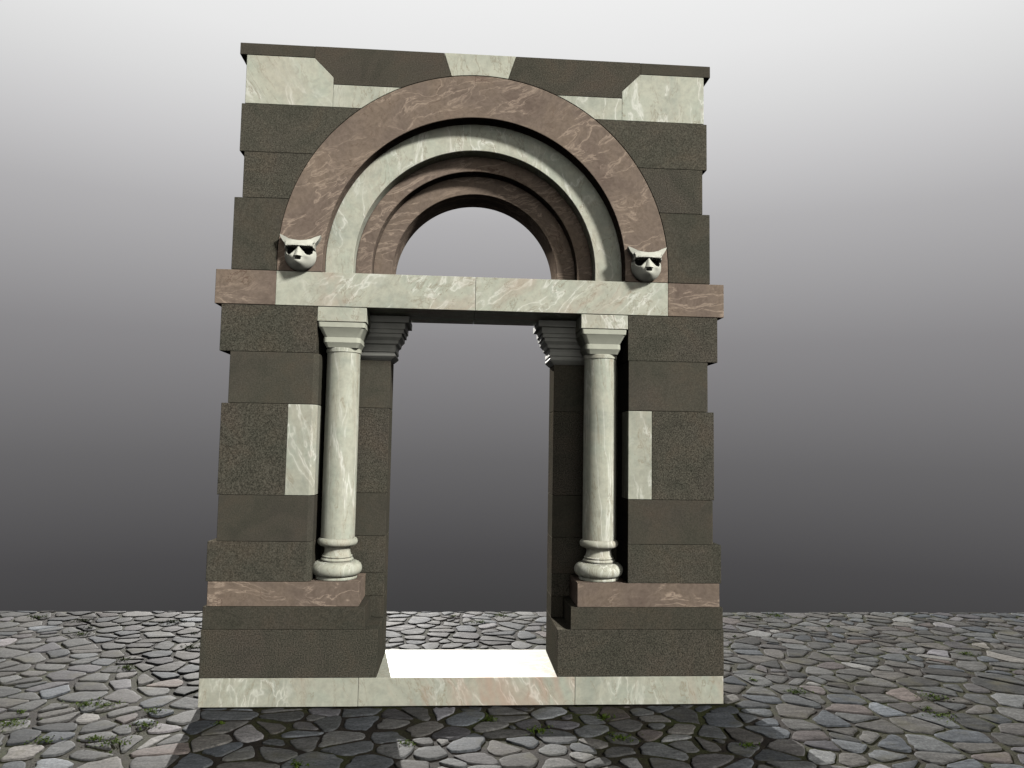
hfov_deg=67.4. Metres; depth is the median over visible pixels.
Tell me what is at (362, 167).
stone portal
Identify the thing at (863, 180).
sky
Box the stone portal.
[198,43,723,707]
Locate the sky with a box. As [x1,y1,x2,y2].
[0,0,1023,612]
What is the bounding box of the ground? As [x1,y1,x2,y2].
[0,611,1023,767]
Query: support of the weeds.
on the ground
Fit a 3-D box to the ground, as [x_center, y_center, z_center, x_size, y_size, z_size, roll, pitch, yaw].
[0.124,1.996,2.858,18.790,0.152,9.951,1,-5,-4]
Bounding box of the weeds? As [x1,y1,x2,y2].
[0,611,980,767]

